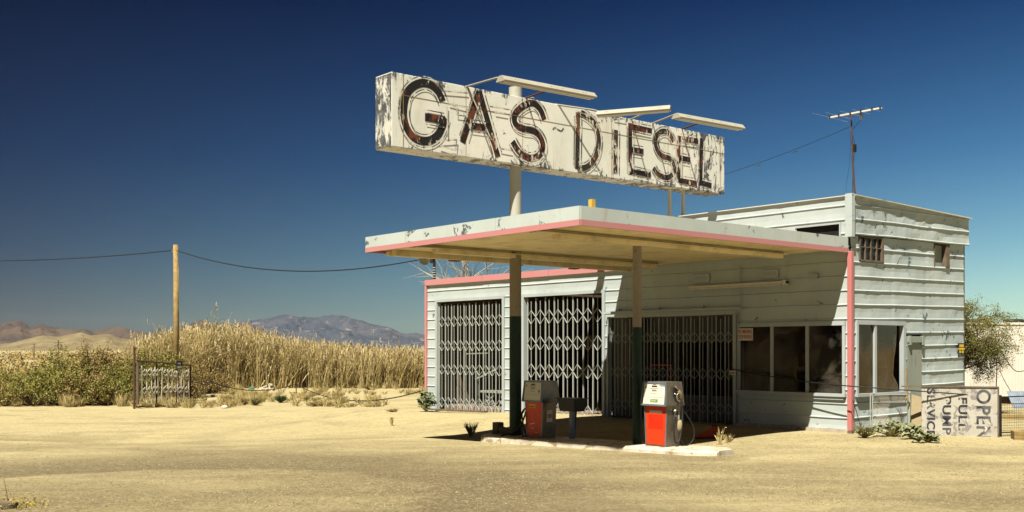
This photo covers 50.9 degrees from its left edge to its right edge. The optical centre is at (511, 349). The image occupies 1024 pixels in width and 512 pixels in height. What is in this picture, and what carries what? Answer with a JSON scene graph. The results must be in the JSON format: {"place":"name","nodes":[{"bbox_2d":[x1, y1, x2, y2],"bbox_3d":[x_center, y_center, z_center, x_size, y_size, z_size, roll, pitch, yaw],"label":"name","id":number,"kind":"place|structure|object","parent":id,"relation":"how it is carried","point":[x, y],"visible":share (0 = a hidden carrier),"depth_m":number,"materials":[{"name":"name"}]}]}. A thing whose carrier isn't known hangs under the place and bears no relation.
{"place":"outdoors","nodes":[
{"label":"outdoors","id":0,"kind":"place"},
{"bbox_2d":[0,332,136,350],"bbox_3d":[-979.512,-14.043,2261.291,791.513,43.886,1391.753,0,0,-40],"label":"hills","id":1,"kind":"structure","parent":0,"point":[48,343],"depth_m":2061.55,"materials":[{"name":"beige sand"}]},
{"bbox_2d":[0,319,272,343],"bbox_3d":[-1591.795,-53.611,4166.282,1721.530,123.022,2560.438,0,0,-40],"label":"hills","id":2,"kind":"structure","parent":0,"point":[12,331],"depth_m":3949.86,"materials":[{"name":"brown sand"}]},
{"bbox_2d":[0,383,424,407],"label":"dry grass","id":3,"kind":"structure","parent":0,"point":[72,401],"depth_m":44.98,"materials":[{"name":"beige plant"}]},
{"bbox_2d":[230,314,424,349],"bbox_3d":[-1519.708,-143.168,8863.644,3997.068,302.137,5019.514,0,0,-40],"label":"mountains","id":4,"kind":"structure","parent":0,"point":[331,327],"depth_m":8122.34,"materials":[{"name":"grey stone"}]},
{"bbox_2d":[465,351,501,406],"bbox_3d":[-0.679,0.959,36.187,0.825,1.917,1.975,0,0,-40],"label":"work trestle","id":5,"kind":"object","parent":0,"point":[486,391],"visible":0.45,"depth_m":36.29,"materials":[{"name":"grey metal"}]},
{"bbox_2d":[0,350,1023,511],"bbox_3d":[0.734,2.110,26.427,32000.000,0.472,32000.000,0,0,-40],"label":"ground","id":6,"kind":"structure","parent":0,"point":[229,428],"depth_m":18.85,"materials":[{"name":"beige sand"}]},
{"bbox_2d":[0,375,12,390],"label":"shrub","id":7,"kind":"object","parent":6,"relation":"on","point":[1,381],"visible":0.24,"depth_m":46.78,"materials":[{"name":"green plant"}]},
{"bbox_2d":[0,501,18,508],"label":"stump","id":8,"kind":"object","parent":6,"relation":"on","point":[12,506],"visible":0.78,"depth_m":13.52,"materials":[{"name":"brown wood"}]},
{"bbox_2d":[0,382,30,405],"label":"shrub","id":9,"kind":"object","parent":6,"relation":"on","point":[6,389],"visible":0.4,"depth_m":44.18,"materials":[{"name":"green plant"}]},
{"bbox_2d":[0,375,30,391],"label":"shrub","id":10,"kind":"object","parent":6,"relation":"on","point":[10,380],"visible":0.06,"depth_m":48.68,"materials":[{"name":"green plant"}]},
{"bbox_2d":[0,492,48,509],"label":"flowering weed","id":11,"kind":"object","parent":6,"relation":"on","point":[30,502],"visible":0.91,"depth_m":13.69,"materials":[{"name":"yellow plant"}]},
{"bbox_2d":[0,376,65,405],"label":"shrub","id":12,"kind":"object","parent":6,"relation":"on","point":[26,392],"visible":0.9,"depth_m":44.06,"materials":[{"name":"green plant"}]},
{"bbox_2d":[0,362,69,384],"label":"shrub","id":13,"kind":"object","parent":6,"relation":"on","point":[8,376],"visible":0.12,"depth_m":53.70,"materials":[{"name":"green plant"}]},
{"bbox_2d":[2,365,73,396],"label":"shrub","id":14,"kind":"object","parent":6,"relation":"on","point":[31,374],"visible":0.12,"depth_m":46.48,"materials":[{"name":"green plant"}]},
{"bbox_2d":[27,364,93,404],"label":"shrub","id":15,"kind":"object","parent":6,"relation":"on","point":[57,374],"visible":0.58,"depth_m":44.56,"materials":[{"name":"green plant"}]},
{"bbox_2d":[0,347,131,377],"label":"desert brush","id":16,"kind":"object","parent":6,"relation":"on","point":[15,357],"visible":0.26,"depth_m":151.42,"materials":[{"name":"beige plant"}]},
{"bbox_2d":[27,341,109,393],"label":"shrub","id":17,"kind":"object","parent":6,"relation":"on","point":[57,360],"visible":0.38,"depth_m":47.55,"materials":[{"name":"green plant"}]},
{"bbox_2d":[50,367,124,405],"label":"shrub","id":18,"kind":"object","parent":6,"relation":"on","point":[91,393],"visible":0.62,"depth_m":44.55,"materials":[{"name":"green plant"}]},
{"bbox_2d":[67,338,129,396],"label":"shrub","id":19,"kind":"object","parent":6,"relation":"on","point":[105,359],"visible":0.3,"depth_m":48.19,"materials":[{"name":"green plant"}]},
{"bbox_2d":[73,373,132,404],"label":"shrub","id":20,"kind":"object","parent":6,"relation":"on","point":[104,401],"visible":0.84,"depth_m":44.56,"materials":[{"name":"green plant"}]},
{"bbox_2d":[86,358,149,400],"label":"shrub","id":21,"kind":"object","parent":6,"relation":"on","point":[116,371],"visible":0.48,"depth_m":46.50,"materials":[{"name":"green plant"}]},
{"bbox_2d":[100,350,152,386],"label":"shrub","id":22,"kind":"object","parent":6,"relation":"on","point":[127,355],"visible":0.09,"depth_m":51.60,"materials":[{"name":"green plant"}]},
{"bbox_2d":[118,341,171,395],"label":"shrub","id":23,"kind":"object","parent":6,"relation":"on","point":[144,365],"visible":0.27,"depth_m":49.56,"materials":[{"name":"green plant"}]},
{"bbox_2d":[133,347,191,408],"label":"yard gate","id":24,"kind":"structure","parent":6,"relation":"on","point":[178,364],"depth_m":42.90,"materials":[{"name":"metal"}]},
{"bbox_2d":[142,345,202,399],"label":"shrub","id":25,"kind":"object","parent":6,"relation":"on","point":[165,358],"visible":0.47,"depth_m":47.69,"materials":[{"name":"green plant"}]},
{"bbox_2d":[172,245,178,381],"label":"utility pole","id":26,"kind":"object","parent":6,"relation":"on","point":[175,303],"visible":0.81,"depth_m":49.91,"materials":[{"name":"brown wood"}]},
{"bbox_2d":[0,250,418,271],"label":"overhead cable","id":27,"kind":"object","parent":26,"relation":"attached to","point":[219,262],"visible":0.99,"depth_m":47.03,"materials":[{"name":"black plastic"}]},
{"bbox_2d":[158,366,212,399],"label":"shrub","id":28,"kind":"object","parent":6,"relation":"on","point":[194,385],"visible":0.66,"depth_m":46.32,"materials":[{"name":"green plant"}]},
{"bbox_2d":[168,350,223,395],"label":"shrub","id":29,"kind":"object","parent":6,"relation":"on","point":[205,367],"visible":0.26,"depth_m":52.95,"materials":[{"name":"green plant"}]},
{"bbox_2d":[201,370,234,393],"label":"shrub","id":30,"kind":"object","parent":6,"relation":"on","point":[224,383],"visible":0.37,"depth_m":56.80,"materials":[{"name":"green plant"}]},
{"bbox_2d":[239,398,249,404],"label":"weed","id":31,"kind":"object","parent":6,"relation":"on","point":[243,401],"visible":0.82,"depth_m":44.88,"materials":[{"name":"beige plant"}]},
{"bbox_2d":[250,397,261,405],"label":"weed","id":32,"kind":"object","parent":6,"relation":"on","point":[256,401],"visible":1,"depth_m":44.49,"materials":[{"name":"green plant"}]},
{"bbox_2d":[110,305,424,388],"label":"reed bed","id":33,"kind":"object","parent":6,"relation":"on","point":[285,365],"visible":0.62,"depth_m":64.42,"materials":[{"name":"beige plant"}]},
{"bbox_2d":[129,302,423,365],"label":"reed plumes","id":34,"kind":"object","parent":33,"relation":"attached to","point":[215,348],"visible":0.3,"depth_m":64.70,"materials":[{"name":"beige plant"}]},
{"bbox_2d":[256,383,279,390],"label":"junk pile","id":35,"kind":"object","parent":6,"relation":"on","point":[262,388],"visible":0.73,"depth_m":60.72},
{"bbox_2d":[274,395,286,402],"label":"weed","id":36,"kind":"object","parent":6,"relation":"on","point":[280,399],"visible":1,"depth_m":46.76,"materials":[{"name":"green plant"}]},
{"bbox_2d":[192,382,424,400],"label":"barrier rope","id":37,"kind":"object","parent":6,"relation":"on","point":[314,392],"visible":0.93,"depth_m":50.08,"materials":[{"name":"black fabric"}]},
{"bbox_2d":[305,401,322,405],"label":"weed","id":38,"kind":"object","parent":6,"relation":"on","point":[314,403],"visible":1,"depth_m":43.67,"materials":[{"name":"beige plant"}]},
{"bbox_2d":[334,399,349,403],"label":"weed","id":39,"kind":"object","parent":6,"relation":"on","point":[345,400],"visible":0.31,"depth_m":45.63,"materials":[{"name":"beige plant"}]},
{"bbox_2d":[362,385,374,389],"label":"weed","id":40,"kind":"object","parent":6,"relation":"on","point":[365,387],"visible":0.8,"depth_m":61.73,"materials":[{"name":"beige plant"}]},
{"bbox_2d":[389,416,393,425],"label":"weed","id":41,"kind":"object","parent":6,"relation":"on","point":[391,421],"visible":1,"depth_m":31.61,"materials":[{"name":"beige plant"}]},
{"bbox_2d":[385,408,398,411],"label":"weed","id":42,"kind":"object","parent":6,"relation":"on","point":[391,410],"visible":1,"depth_m":36.26,"materials":[{"name":"beige plant"}]},
{"bbox_2d":[416,389,437,410],"bbox_3d":[-2.859,1.707,36.085,0.734,0.740,0.456,0,0,-14],"label":"leafy plant","id":43,"kind":"object","parent":6,"relation":"on","point":[427,402],"visible":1,"depth_m":36.03,"materials":[{"name":"green plant"}]},
{"bbox_2d":[423,408,487,412],"bbox_3d":[-1.873,1.980,35.007,0.160,0.090,3.103,0,0,-42],"label":"plank","id":44,"kind":"object","parent":6,"relation":"on","point":[455,410],"visible":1,"depth_m":34.88,"materials":[{"name":"brown wood"}]},
{"bbox_2d":[406,261,533,285],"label":"tree","id":45,"kind":"object","parent":6,"relation":"on","point":[468,269],"visible":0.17,"depth_m":46.13,"materials":[{"name":"grey plant"}]},
{"bbox_2d":[464,422,477,436],"bbox_3d":[-1.010,1.968,26.872,0.405,0.410,0.457,0,0,-2],"label":"weed","id":46,"kind":"object","parent":6,"relation":"on","point":[470,431],"visible":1,"depth_m":26.83,"materials":[{"name":"green plant"}]},
{"bbox_2d":[492,422,508,433],"bbox_3d":[-0.151,1.905,25.128,0.200,0.390,0.750,0,0,-40],"label":"wood block","id":47,"kind":"object","parent":6,"relation":"on","point":[498,428],"depth_m":25.22,"materials":[{"name":"brown wood"}]},
{"bbox_2d":[481,434,733,455],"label":"pump island","id":48,"kind":"structure","parent":6,"relation":"on","point":[613,445],"depth_m":21.95,"materials":[{"name":"white concrete"}]},
{"bbox_2d":[501,380,559,437],"bbox_3d":[0.376,1.393,24.216,0.727,1.399,1.302,0,0,-40],"label":"gas pump","id":49,"kind":"object","parent":48,"relation":"on","point":[539,397],"visible":1,"depth_m":23.86,"materials":[{"name":"metal"}]},
{"bbox_2d":[376,72,744,435],"bbox_3d":[1.530,-1.985,25.808,10.750,8.070,4.221,0,0,-40],"label":"pole sign","id":50,"kind":"object","parent":48,"relation":"on","point":[515,132],"visible":0.98,"depth_m":24.69,"materials":[{"name":"metal"}]},
{"bbox_2d":[556,397,588,438],"bbox_3d":[1.304,1.508,23.381,0.440,0.906,0.580,0,0,-40],"label":"service box","id":51,"kind":"object","parent":48,"relation":"on","point":[572,406],"visible":0.93,"depth_m":23.30,"materials":[{"name":"black plastic"}]},
{"bbox_2d":[640,381,694,446],"bbox_3d":[3.066,1.282,21.232,0.682,1.300,0.827,0,0,-40],"label":"gas pump","id":52,"kind":"object","parent":48,"relation":"on","point":[663,402],"visible":0.98,"depth_m":21.04,"materials":[{"name":"metal"}]},
{"bbox_2d":[365,193,971,443],"bbox_3d":[2.603,-0.610,30.855,17.445,5.820,16.655,0,0,-40],"label":"gas station","id":53,"kind":"object","parent":6,"relation":"on","point":[844,284],"visible":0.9,"depth_m":26.75,"materials":[{"name":"white paint"}]},
{"bbox_2d":[419,258,435,279],"bbox_3d":[-2.990,-2.745,37.981,0.602,1.090,0.294,0,0,0],"label":"roof floodlight","id":54,"kind":"object","parent":53,"relation":"attached to","point":[423,261],"visible":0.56,"depth_m":37.98,"materials":[{"name":"white metal"}]},
{"bbox_2d":[532,335,601,378],"bbox_3d":[4.039,0.250,36.570,1.100,1.500,9.100,0,0,-40],"label":"shelf","id":55,"kind":"object","parent":53,"relation":"attached to","point":[587,344],"visible":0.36,"depth_m":38.76,"materials":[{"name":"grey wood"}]},
{"bbox_2d":[588,199,595,206],"bbox_3d":[1.762,-2.892,23.493,0.260,0.763,0.148,0,0,27],"label":"pipe stub","id":56,"kind":"object","parent":53,"relation":"on","point":[591,202],"visible":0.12,"depth_m":23.46,"materials":[{"name":"yellow metal"}]},
{"bbox_2d":[738,328,752,340],"bbox_3d":[5.753,-0.370,26.563,0.009,0.300,0.460,0,0,-40],"label":"warning sign","id":57,"kind":"object","parent":53,"relation":"attached to","point":[744,334],"visible":1,"depth_m":26.55,"materials":[{"name":"white paint"}]},
{"bbox_2d":[695,222,840,279],"bbox_3d":[6.130,-2.345,26.189,0.109,1.110,4.263,0,0,-41],"label":"window","id":58,"kind":"structure","parent":53,"relation":"in","point":[832,229],"depth_m":25.03,"materials":[{"name":"paint"}]},
{"bbox_2d":[736,321,846,399],"bbox_3d":[6.598,0.250,25.634,0.150,1.800,3.090,0,0,-40],"label":"window","id":59,"kind":"structure","parent":53,"relation":"in","point":[807,394],"depth_m":25.48,"materials":[{"name":"paint"}]},
{"bbox_2d":[794,356,798,379],"bbox_3d":[6.947,0.464,26.331,0.056,0.584,0.118,0,0,-40],"label":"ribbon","id":60,"kind":"object","parent":53,"relation":"hanging from","point":[796,367],"visible":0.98,"depth_m":26.32,"materials":[{"name":"black"}]},
{"bbox_2d":[785,375,841,391],"bbox_3d":[7.755,1.275,27.158,0.500,1.250,1.700,0,0,-40],"label":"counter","id":61,"kind":"object","parent":53,"relation":"on","point":[799,385],"visible":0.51,"depth_m":27.35,"materials":[{"name":"brown wood"}]},
{"bbox_2d":[796,373,841,393],"bbox_3d":[7.350,0.825,25.383,0.400,0.550,1.300,0,0,-40],"label":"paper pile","id":62,"kind":"object","parent":53,"relation":"on","point":[835,378],"visible":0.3,"depth_m":25.20,"materials":[{"name":"white paper"}]},
{"bbox_2d":[813,106,882,193],"bbox_3d":[7.791,-4.380,24.487,1.440,2.162,1.341,0,0,-40],"label":"tv antenna","id":63,"kind":"object","parent":53,"relation":"on","point":[854,145],"visible":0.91,"depth_m":24.68,"materials":[{"name":"metal"}]},
{"bbox_2d":[726,127,848,173],"bbox_3d":[6.753,-4.924,26.921,0.106,0.381,4.876,0,0,-24],"label":"guy wire","id":64,"kind":"object","parent":63,"relation":"attached to","point":[787,152],"visible":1,"depth_m":26.48,"materials":[{"name":"black metal"}]},
{"bbox_2d":[859,236,883,262],"bbox_3d":[8.303,-2.312,24.939,0.990,0.580,0.085,0,0,-40],"label":"window","id":65,"kind":"structure","parent":53,"relation":"in","point":[881,240],"depth_m":24.94,"materials":[{"name":"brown wood"}]},
{"bbox_2d":[855,320,906,396],"bbox_3d":[8.624,0.205,25.195,2.110,1.750,0.145,0,0,-40],"label":"window","id":66,"kind":"structure","parent":53,"relation":"in","point":[891,325],"depth_m":25.45,"materials":[{"name":"paint"}]},
{"bbox_2d":[877,341,886,376],"bbox_3d":[8.753,0.177,25.467,0.944,0.962,0.014,0,0,-41],"label":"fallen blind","id":67,"kind":"object","parent":53,"relation":"hanging from","point":[881,357],"visible":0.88,"depth_m":25.47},
{"bbox_2d":[906,336,923,427],"bbox_3d":[9.784,0.785,26.138,0.700,2.230,0.130,0,0,-40],"label":"door","id":68,"kind":"structure","parent":53,"relation":"in","point":[914,344],"depth_m":26.10,"materials":[{"name":"white wood"}]},
{"bbox_2d":[932,242,949,266],"bbox_3d":[10.724,-2.340,27.017,0.710,0.640,0.170,0,0,-40],"label":"window","id":69,"kind":"structure","parent":53,"relation":"in","point":[941,257],"depth_m":27.09,"materials":[{"name":"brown wood"}]},
{"bbox_2d":[958,343,964,353],"bbox_3d":[11.498,-0.025,27.557,0.350,0.270,0.008,0,0,-40],"label":"parking sign","id":70,"kind":"object","parent":53,"relation":"attached to","point":[961,348],"visible":1,"depth_m":27.56,"materials":[{"name":"yellow metal"}]},
{"bbox_2d":[1007,391,1023,408],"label":"corrugated sheet","id":71,"kind":"object","parent":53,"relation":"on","point":[1016,399],"visible":1,"depth_m":30.25,"materials":[{"name":"white metal"}]},
{"bbox_2d":[695,425,719,438],"bbox_3d":[4.276,1.838,23.738,0.500,0.325,0.340,0,0,-16],"label":"traffic cone","id":72,"kind":"object","parent":6,"relation":"on","point":[710,433],"visible":0.91,"depth_m":23.66,"materials":[{"name":"plastic"}]},
{"bbox_2d":[714,426,725,444],"bbox_3d":[4.312,1.777,22.385,0.233,0.400,0.221,0,0,-22],"label":"weed","id":73,"kind":"object","parent":6,"relation":"on","point":[719,438],"visible":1,"depth_m":22.36,"materials":[{"name":"beige plant"}]},
{"bbox_2d":[723,433,734,442],"bbox_3d":[4.585,1.869,22.763,0.257,0.199,0.265,0,0,-40],"label":"weed","id":74,"kind":"object","parent":6,"relation":"on","point":[728,437],"visible":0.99,"depth_m":22.75,"materials":[{"name":"beige plant"}]},
{"bbox_2d":[852,425,875,437],"bbox_3d":[7.550,1.752,23.103,0.523,0.293,0.562,0,0,-40],"label":"weed","id":75,"kind":"object","parent":6,"relation":"on","point":[866,432],"visible":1,"depth_m":23.03,"materials":[{"name":"green plant"}]},
{"bbox_2d":[870,394,906,434],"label":"chain link gate","id":76,"kind":"structure","parent":6,"relation":"on","point":[886,406],"depth_m":24.07,"materials":[{"name":"metal"}]},
{"bbox_2d":[872,419,908,435],"bbox_3d":[8.289,1.701,23.489,1.006,0.390,0.552,0,0,4],"label":"vine","id":77,"kind":"object","parent":6,"relation":"on","point":[892,430],"visible":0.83,"depth_m":23.44,"materials":[{"name":"green plant"}]},
{"bbox_2d":[906,391,911,422],"bbox_3d":[8.847,1.450,24.000,0.080,1.100,0.080,0,0,-40],"label":"fence post","id":78,"kind":"object","parent":6,"relation":"on","point":[909,392],"visible":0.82,"depth_m":23.98,"materials":[{"name":"paint"}]},
{"bbox_2d":[899,422,924,438],"bbox_3d":[8.477,1.721,22.813,0.565,0.354,0.335,0,0,12],"label":"vine","id":79,"kind":"object","parent":6,"relation":"on","point":[912,429],"visible":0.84,"depth_m":22.76,"materials":[{"name":"green plant"}]},
{"bbox_2d":[910,394,920,427],"bbox_3d":[9.180,1.500,24.310,0.382,0.960,0.246,0,0,35],"label":"leaning board","id":80,"kind":"object","parent":6,"relation":"on","point":[915,417],"visible":0.43,"depth_m":24.36,"materials":[{"name":"beige wood"}]},
{"bbox_2d":[911,430,939,442],"bbox_3d":[8.458,1.803,22.049,0.629,0.291,0.360,0,0,-5],"label":"vine","id":81,"kind":"object","parent":6,"relation":"on","point":[928,437],"visible":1,"depth_m":22.00,"materials":[{"name":"green plant"}]},
{"bbox_2d":[901,386,998,436],"bbox_3d":[9.656,1.415,23.760,2.006,1.210,0.080,0,0,15],"label":"painted board","id":82,"kind":"object","parent":6,"relation":"on","point":[974,411],"visible":0.98,"depth_m":23.69,"materials":[{"name":"white wood"}]},
{"bbox_2d":[906,368,908,405],"bbox_3d":[8.789,0.835,23.950,0.056,0.832,0.051,0,0,-40],"label":"stick","id":83,"kind":"object","parent":82,"relation":"attached to","point":[907,388],"visible":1,"depth_m":23.94,"materials":[{"name":"brown wood"}]},
{"bbox_2d":[965,294,1023,383],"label":"tree","id":84,"kind":"object","parent":6,"relation":"on","point":[974,346],"visible":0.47,"depth_m":31.15,"materials":[{"name":"green plant"}]},
{"bbox_2d":[965,322,1023,402],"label":"old trailer","id":85,"kind":"object","parent":6,"relation":"on","point":[1009,379],"visible":0.23,"depth_m":37.77,"materials":[{"name":"white paint"}]},
{"bbox_2d":[996,353,1022,383],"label":"trailer cable","id":86,"kind":"object","parent":85,"relation":"hanging from","point":[1010,366],"visible":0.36,"depth_m":37.29,"materials":[{"name":"black plastic"}]},
{"bbox_2d":[1005,319,1023,321],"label":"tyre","id":87,"kind":"object","parent":85,"relation":"on","point":[1017,320],"visible":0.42,"depth_m":37.97,"materials":[{"name":"rubber"}]},
{"bbox_2d":[999,395,1023,436],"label":"wire fence","id":88,"kind":"object","parent":6,"relation":"on","point":[1000,416],"visible":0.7,"depth_m":23.58,"materials":[{"name":"black metal"}]},
{"bbox_2d":[733,369,1023,397],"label":"barrier rope","id":89,"kind":"object","parent":88,"relation":"attached to","point":[866,387],"visible":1,"depth_m":23.87,"materials":[{"name":"black fabric"}]},
{"bbox_2d":[1002,414,1023,418],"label":"log","id":90,"kind":"object","parent":6,"relation":"on","point":[1020,416],"visible":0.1,"depth_m":29.41,"materials":[{"name":"beige wood"}]},
{"bbox_2d":[1011,430,1023,439],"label":"timber stack","id":91,"kind":"object","parent":6,"relation":"on","point":[1017,434],"visible":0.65,"depth_m":22.87,"materials":[{"name":"brown wood"}]},
{"bbox_2d":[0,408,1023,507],"bbox_3d":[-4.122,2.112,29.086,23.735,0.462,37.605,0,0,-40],"label":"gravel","id":92,"kind":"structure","parent":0,"point":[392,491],"depth_m":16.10,"materials":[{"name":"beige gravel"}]},
{"bbox_2d":[0,0,1023,334],"label":"sky","id":93,"kind":"structure","parent":0,"point":[235,132],"materials":[{"name":"blue"}]}
]}

